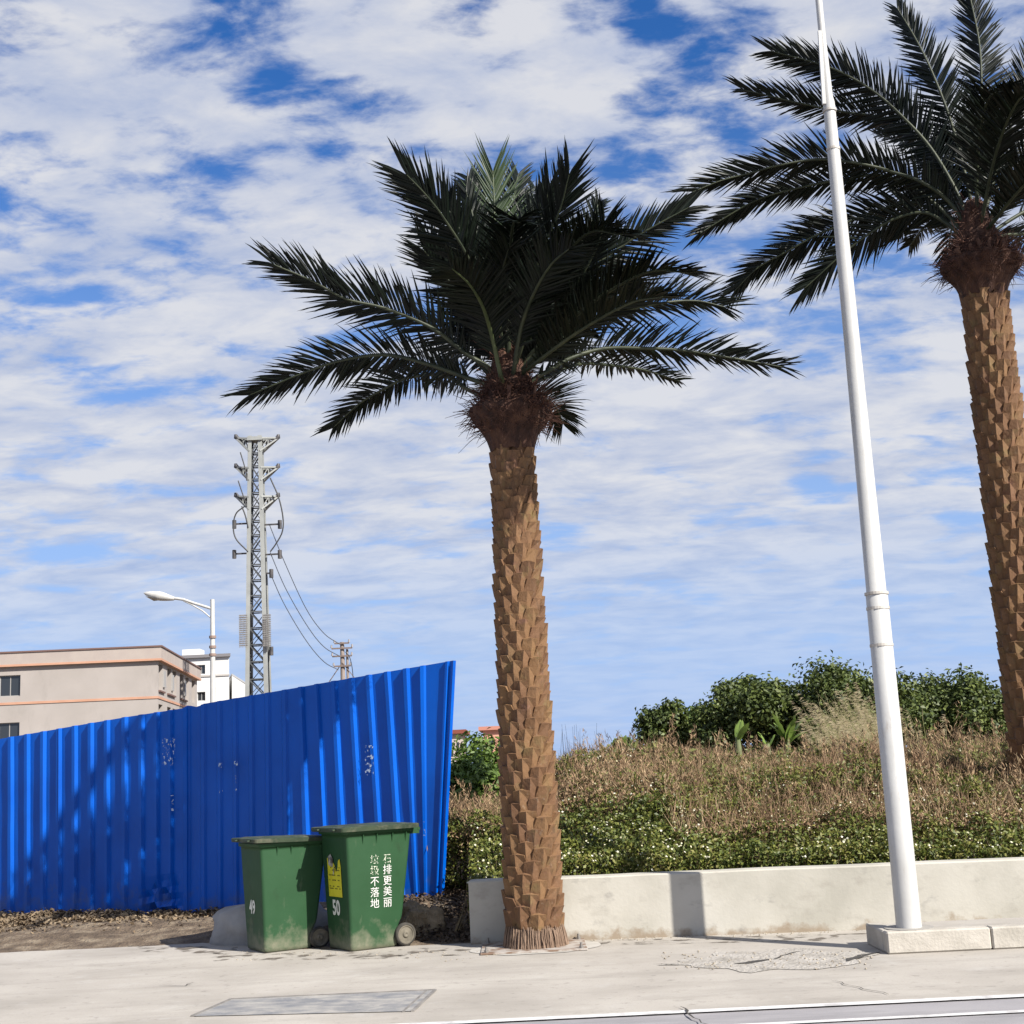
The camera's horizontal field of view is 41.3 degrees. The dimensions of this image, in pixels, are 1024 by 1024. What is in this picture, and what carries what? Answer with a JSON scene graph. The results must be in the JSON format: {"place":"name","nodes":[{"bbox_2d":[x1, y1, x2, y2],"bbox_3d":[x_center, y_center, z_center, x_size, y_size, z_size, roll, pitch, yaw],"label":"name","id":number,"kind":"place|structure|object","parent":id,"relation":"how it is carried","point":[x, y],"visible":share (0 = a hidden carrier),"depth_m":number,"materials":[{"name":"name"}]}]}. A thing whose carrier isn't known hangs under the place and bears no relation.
{"place":"outdoors","nodes":[
{"label":"outdoors","id":0,"kind":"place"},
{"bbox_2d":[0,645,201,738],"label":"beige building","id":1,"kind":"structure","parent":0,"point":[44,690],"depth_m":104.37,"materials":[{"name":"grey paint"}]},
{"bbox_2d":[0,722,19,738],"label":"window","id":2,"kind":"structure","parent":1,"relation":"in","point":[7,730],"depth_m":103.71,"materials":[{"name":"grey glass"}]},
{"bbox_2d":[0,675,20,696],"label":"window","id":3,"kind":"structure","parent":1,"relation":"in","point":[9,685],"depth_m":104.34,"materials":[{"name":"grey glass"}]},
{"bbox_2d":[180,649,244,705],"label":"white building","id":4,"kind":"structure","parent":0,"point":[230,687],"depth_m":134.70,"materials":[{"name":"grey paint"}]},
{"bbox_2d":[197,665,204,673],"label":"window","id":5,"kind":"structure","parent":4,"relation":"in","point":[202,666],"depth_m":134.96,"materials":[{"name":"grey"}]},
{"bbox_2d":[197,692,204,700],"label":"window","id":6,"kind":"structure","parent":4,"relation":"in","point":[201,695],"depth_m":134.47,"materials":[{"name":"grey glass"}]},
{"bbox_2d":[451,729,469,762],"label":"house","id":7,"kind":"structure","parent":0,"point":[457,732],"depth_m":88.74,"materials":[{"name":"beige"}]},
{"bbox_2d":[478,726,499,751],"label":"house","id":8,"kind":"structure","parent":0,"point":[493,730],"depth_m":93.73,"materials":[{"name":"brown"}]},
{"bbox_2d":[0,811,1014,952],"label":"soil bank","id":9,"kind":"structure","parent":0,"point":[91,935],"depth_m":13.69,"materials":[{"name":"brown soil"}]},
{"bbox_2d":[0,906,223,933],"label":"dry litter","id":10,"kind":"object","parent":9,"relation":"on","point":[69,915],"visible":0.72,"depth_m":15.07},
{"bbox_2d":[0,660,455,913],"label":"corrugated fence","id":11,"kind":"object","parent":9,"relation":"on","point":[149,812],"visible":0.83,"depth_m":15.30,"materials":[{"name":"metal"}]},
{"bbox_2d":[398,900,446,932],"bbox_3d":[-0.869,3.825,12.805,0.495,0.333,0.500,7,-15,-42],"label":"rubble lump","id":12,"kind":"object","parent":9,"relation":"on","point":[416,914],"visible":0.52,"depth_m":12.68,"materials":[{"name":"grey stone"}]},
{"bbox_2d":[403,879,469,941],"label":"dark litter","id":13,"kind":"object","parent":9,"relation":"on","point":[450,892],"visible":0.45,"depth_m":13.10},
{"bbox_2d":[449,759,478,854],"bbox_3d":[-0.832,4.562,20.013,0.960,1.827,0.772,-3,-11,0],"label":"bush","id":14,"kind":"object","parent":9,"relation":"on","point":[460,769],"visible":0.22,"depth_m":19.95,"materials":[{"name":"green plant"}]},
{"bbox_2d":[447,727,500,851],"bbox_3d":[-0.521,4.577,21.493,1.782,2.324,1.792,-3,-11,0],"label":"bush","id":15,"kind":"object","parent":9,"relation":"on","point":[479,756],"visible":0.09,"depth_m":21.64,"materials":[{"name":"green plant"}]},
{"bbox_2d":[449,764,499,855],"bbox_3d":[-0.363,4.211,18.021,1.016,1.727,0.950,1,-12,-21],"label":"bush","id":16,"kind":"object","parent":9,"relation":"on","point":[477,781],"visible":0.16,"depth_m":18.02,"materials":[{"name":"green plant"}]},
{"bbox_2d":[611,735,639,806],"bbox_3d":[2.865,6.652,33.278,1.425,2.353,1.357,-3,-11,0],"label":"bush","id":17,"kind":"object","parent":9,"relation":"on","point":[627,739],"depth_m":33.31,"materials":[{"name":"green plant"}]},
{"bbox_2d":[619,730,636,817],"bbox_3d":[2.320,5.356,26.482,0.387,2.198,0.418,-3,-11,0],"label":"banana plant","id":18,"kind":"object","parent":9,"relation":"on","point":[624,741],"visible":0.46,"depth_m":26.57,"materials":[{"name":"green plant"}]},
{"bbox_2d":[632,697,700,754],"bbox_3d":[4.160,6.825,37.353,1.904,3.427,2.178,3,-12,-28],"label":"tree","id":19,"kind":"object","parent":9,"relation":"on","point":[656,721],"visible":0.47,"depth_m":37.00,"materials":[{"name":"green plant"}]},
{"bbox_2d":[684,701,729,755],"bbox_3d":[5.613,7.161,39.414,2.294,3.402,2.541,-3,-11,0],"label":"tree","id":20,"kind":"object","parent":9,"relation":"on","point":[693,710],"visible":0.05,"depth_m":39.56,"materials":[{"name":"green plant"}]},
{"bbox_2d":[427,701,1023,868],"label":"dry brush","id":21,"kind":"object","parent":9,"relation":"on","point":[824,759],"visible":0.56,"depth_m":14.07,"materials":[{"name":"brown plant"}]},
{"bbox_2d":[552,726,603,756],"bbox_3d":[0.955,3.644,19.690,0.929,1.141,0.541,-3,-11,0],"label":"bare shrub","id":22,"kind":"object","parent":21,"relation":"on","point":[573,742],"visible":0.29,"depth_m":19.71,"materials":[{"name":"brown plant"}]},
{"bbox_2d":[450,736,1007,818],"bbox_3d":[4.919,4.251,22.038,13.908,1.164,15.106,-3,-11,0],"label":"olive brush","id":23,"kind":"object","parent":9,"relation":"on","point":[772,764],"visible":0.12,"depth_m":15.67,"materials":[{"name":"plant"}]},
{"bbox_2d":[445,736,1023,930],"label":"weed thicket","id":24,"kind":"object","parent":9,"relation":"on","point":[772,851],"visible":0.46,"depth_m":13.12,"materials":[{"name":"green plant"}]},
{"bbox_2d":[446,749,1023,882],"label":"wild flowers","id":25,"kind":"object","parent":9,"relation":"on","point":[844,840],"visible":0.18,"depth_m":12.91,"materials":[{"name":"white plant"}]},
{"bbox_2d":[735,720,748,756],"bbox_3d":[4.344,5.015,25.397,0.255,2.275,0.693,-3,-11,0],"label":"banana plant","id":26,"kind":"object","parent":9,"relation":"on","point":[741,728],"visible":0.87,"depth_m":25.56,"materials":[{"name":"green plant"}]},
{"bbox_2d":[684,671,806,756],"bbox_3d":[6.569,6.257,36.508,3.925,4.000,3.877,-3,-11,0],"label":"tree","id":27,"kind":"object","parent":9,"relation":"on","point":[755,703],"visible":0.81,"depth_m":35.64,"materials":[{"name":"green plant"}]},
{"bbox_2d":[758,732,774,753],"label":"banana plant","id":28,"kind":"object","parent":9,"relation":"on","point":[770,742],"visible":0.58,"depth_m":24.62,"materials":[{"name":"green plant"}]},
{"bbox_2d":[769,714,806,751],"bbox_3d":[5.263,4.936,25.405,0.727,2.346,0.437,-3,-11,0],"label":"banana plant","id":29,"kind":"object","parent":9,"relation":"on","point":[790,732],"visible":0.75,"depth_m":25.58,"materials":[{"name":"green plant"}]},
{"bbox_2d":[763,718,884,838],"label":"silver grass","id":30,"kind":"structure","parent":9,"relation":"on","point":[830,732],"depth_m":18.64,"materials":[{"name":"plant"}]},
{"bbox_2d":[660,0,1023,830],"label":"palm tree","id":31,"kind":"object","parent":9,"relation":"on","point":[980,256],"visible":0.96,"depth_m":15.32,"materials":[{"name":"green plant"}]},
{"bbox_2d":[790,681,926,748],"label":"silver grass","id":32,"kind":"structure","parent":9,"relation":"on","point":[851,712],"depth_m":20.64,"materials":[{"name":"plant"}]},
{"bbox_2d":[780,650,939,748],"bbox_3d":[8.901,5.744,35.356,4.064,4.357,3.812,-3,-11,0],"label":"tree","id":33,"kind":"object","parent":9,"relation":"on","point":[831,679],"visible":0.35,"depth_m":34.73,"materials":[{"name":"green plant"}]},
{"bbox_2d":[818,708,954,830],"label":"silver grass","id":34,"kind":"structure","parent":9,"relation":"on","point":[868,732],"depth_m":19.58,"materials":[{"name":"plant"}]},
{"bbox_2d":[902,662,1007,747],"bbox_3d":[11.638,6.010,36.270,3.881,3.929,3.760,-3,-11,0],"label":"tree","id":35,"kind":"object","parent":9,"relation":"on","point":[975,696],"visible":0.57,"depth_m":35.58,"materials":[{"name":"green plant"}]},
{"bbox_2d":[0,930,1023,1023],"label":"pavement","id":36,"kind":"structure","parent":0,"point":[127,985],"depth_m":9.98,"materials":[{"name":"concrete"}]},
{"bbox_2d":[144,946,236,952],"bbox_3d":[-3.147,4.120,12.810,1.725,0.001,0.443,-9,-12,28],"label":"pavement stain","id":37,"kind":"object","parent":36,"relation":"on","point":[189,947],"visible":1,"depth_m":12.79,"materials":[{"name":"grey concrete"}]},
{"bbox_2d":[209,903,327,945],"bbox_3d":[-2.293,3.972,13.221,1.303,0.473,0.746,-3,-11,0],"label":"boulder","id":38,"kind":"object","parent":36,"relation":"on","point":[230,929],"visible":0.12,"depth_m":12.98,"materials":[{"name":"grey stone"}]},
{"bbox_2d":[231,835,328,952],"bbox_3d":[-2.106,3.519,12.610,0.875,1.013,0.665,4,-13,-30],"label":"wheelie bin","id":39,"kind":"object","parent":36,"relation":"on","point":[282,877],"visible":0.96,"depth_m":12.38,"materials":[{"name":"green plastic"}]},
{"bbox_2d":[215,951,408,960],"bbox_3d":[-1.812,3.873,11.845,2.094,0.001,0.545,-6,-11,17],"label":"pavement stain","id":40,"kind":"object","parent":36,"relation":"on","point":[388,955],"visible":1,"depth_m":11.80,"materials":[{"name":"grey concrete"}]},
{"bbox_2d":[190,989,436,1016],"bbox_3d":[-1.335,3.351,9.232,1.596,0.013,0.872,-3,-11,0],"label":"inspection cover","id":41,"kind":"object","parent":36,"relation":"on","point":[399,1000],"visible":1,"depth_m":9.27,"materials":[{"name":"galvanized steel"}]},
{"bbox_2d":[311,822,419,950],"bbox_3d":[-1.318,3.410,12.439,0.889,1.089,0.675,4,-13,-32],"label":"wheelie bin","id":42,"kind":"object","parent":36,"relation":"on","point":[365,866],"visible":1,"depth_m":12.22,"materials":[{"name":"green plastic"}]},
{"bbox_2d":[398,949,468,955],"bbox_3d":[-0.506,3.783,11.695,1.186,0.001,0.508,-5,-11,14],"label":"pavement stain","id":43,"kind":"object","parent":36,"relation":"on","point":[434,950],"visible":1,"depth_m":11.78,"materials":[{"name":"grey concrete"}]},
{"bbox_2d":[470,941,600,954],"bbox_3d":[0.201,3.750,11.703,1.132,0.001,0.877,-3,-11,0],"label":"footing patch","id":44,"kind":"object","parent":36,"relation":"on","point":[590,944],"visible":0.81,"depth_m":11.58,"materials":[{"name":"grey concrete"}]},
{"bbox_2d":[221,134,806,954],"bbox_3d":[0.062,-0.085,12.537,5.730,7.864,4.324,-3,-11,0],"label":"palm tree","id":45,"kind":"object","parent":44,"relation":"on","point":[527,282],"visible":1,"depth_m":12.29,"materials":[{"name":"green plant"}]},
{"bbox_2d":[236,929,872,969],"bbox_3d":[2.943,3.441,10.775,11.104,0.021,2.330,-4,-11,5],"label":"grit","id":46,"kind":"object","parent":36,"relation":"on","point":[713,963],"visible":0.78,"depth_m":10.75,"materials":[{"name":"grey gravel"}]},
{"bbox_2d":[592,933,864,943],"bbox_3d":[1.792,3.653,11.582,2.695,0.001,0.464,-4,-11,9],"label":"pavement stain","id":47,"kind":"object","parent":36,"relation":"on","point":[816,939],"visible":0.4,"depth_m":11.59,"materials":[{"name":"brown"}]},
{"bbox_2d":[468,857,1023,943],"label":"wall","id":48,"kind":"structure","parent":36,"relation":"on","point":[790,899],"depth_m":11.99,"materials":[{"name":"white concrete"}]},
{"bbox_2d":[741,959,768,962],"bbox_3d":[1.833,3.392,10.254,0.334,0.001,0.091,4,-13,-31],"label":"pavement crack","id":49,"kind":"object","parent":36,"relation":"on","point":[753,961],"visible":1,"depth_m":10.26,"materials":[{"name":"grey concrete"}]},
{"bbox_2d":[661,948,879,972],"bbox_3d":[2.011,3.407,10.352,1.337,0.001,1.313,-13,-15,43],"label":"worn patch","id":50,"kind":"object","parent":36,"relation":"on","point":[793,961],"visible":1,"depth_m":10.32,"materials":[{"name":"concrete"}]},
{"bbox_2d":[846,952,877,960],"bbox_3d":[2.633,3.358,10.273,0.088,0.001,0.522,-12,-14,40],"label":"pavement crack","id":51,"kind":"object","parent":36,"relation":"on","point":[854,957],"visible":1,"depth_m":10.25,"materials":[{"name":"grey concrete"}]},
{"bbox_2d":[866,923,1023,953],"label":"kerb","id":52,"kind":"structure","parent":36,"relation":"on","point":[964,938],"depth_m":10.35,"materials":[{"name":"stone"}]},
{"bbox_2d":[0,0,1023,762],"label":"sky","id":53,"kind":"structure","parent":0,"point":[704,532],"materials":[{"name":"blue"}]},
{"bbox_2d":[459,997,1023,1023],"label":"road","id":54,"kind":"structure","parent":0,"point":[854,1011],"depth_m":8.11,"materials":[{"name":"grey asphalt"}]},
{"bbox_2d":[681,1006,705,1023],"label":"pavement crack","id":55,"kind":"object","parent":54,"relation":"on","point":[686,1009],"visible":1,"depth_m":8.19,"materials":[{"name":"grey concrete"}]},
{"bbox_2d":[398,994,1023,1023],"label":"edge line","id":56,"kind":"object","parent":54,"relation":"on","point":[735,1008],"visible":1,"depth_m":8.34,"materials":[{"name":"paint"}]},
{"bbox_2d":[746,1010,1023,1023],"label":"faint line","id":57,"kind":"object","parent":54,"relation":"on","point":[908,1016],"depth_m":7.85,"materials":[{"name":"paint"}]},
{"bbox_2d":[606,997,1009,1016],"bbox_3d":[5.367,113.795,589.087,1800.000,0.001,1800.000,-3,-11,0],"label":"ground","id":58,"kind":"structure","parent":0,"point":[860,1004],"depth_m":8.43,"materials":[{"name":"concrete"}]},
{"bbox_2d":[144,591,215,702],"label":"street lamp","id":59,"kind":"object","parent":58,"relation":"on","point":[157,596],"visible":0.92,"depth_m":48.19,"materials":[{"name":"white metal"}]},
{"bbox_2d":[232,434,283,696],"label":"lattice tower","id":60,"kind":"structure","parent":58,"relation":"on","point":[251,479],"depth_m":111.28,"materials":[{"name":"metal"}]},
{"bbox_2d":[269,525,339,644],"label":"power line","id":61,"kind":"object","parent":60,"relation":"attached to","point":[298,592],"visible":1,"depth_m":111.56,"materials":[{"name":"grey metal"}]},
{"bbox_2d":[270,552,339,656],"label":"power line","id":62,"kind":"object","parent":60,"relation":"attached to","point":[297,609],"visible":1,"depth_m":111.28,"materials":[{"name":"grey metal"}]},
{"bbox_2d":[272,578,338,669],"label":"power line","id":63,"kind":"object","parent":60,"relation":"attached to","point":[298,628],"visible":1,"depth_m":111.03,"materials":[{"name":"grey metal"}]},
{"bbox_2d":[329,639,354,681],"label":"utility pole","id":64,"kind":"object","parent":58,"relation":"on","point":[342,665],"visible":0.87,"depth_m":111.62,"materials":[{"name":"grey concrete"}]},
{"bbox_2d":[884,917,1023,927],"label":"raised pavement","id":65,"kind":"structure","parent":0,"point":[975,922],"depth_m":10.81,"materials":[{"name":"concrete"}]},
{"bbox_2d":[815,0,934,930],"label":"street lamp","id":66,"kind":"object","parent":65,"relation":"on","point":[902,860],"visible":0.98,"depth_m":11.01,"materials":[{"name":"white metal"}]}
]}

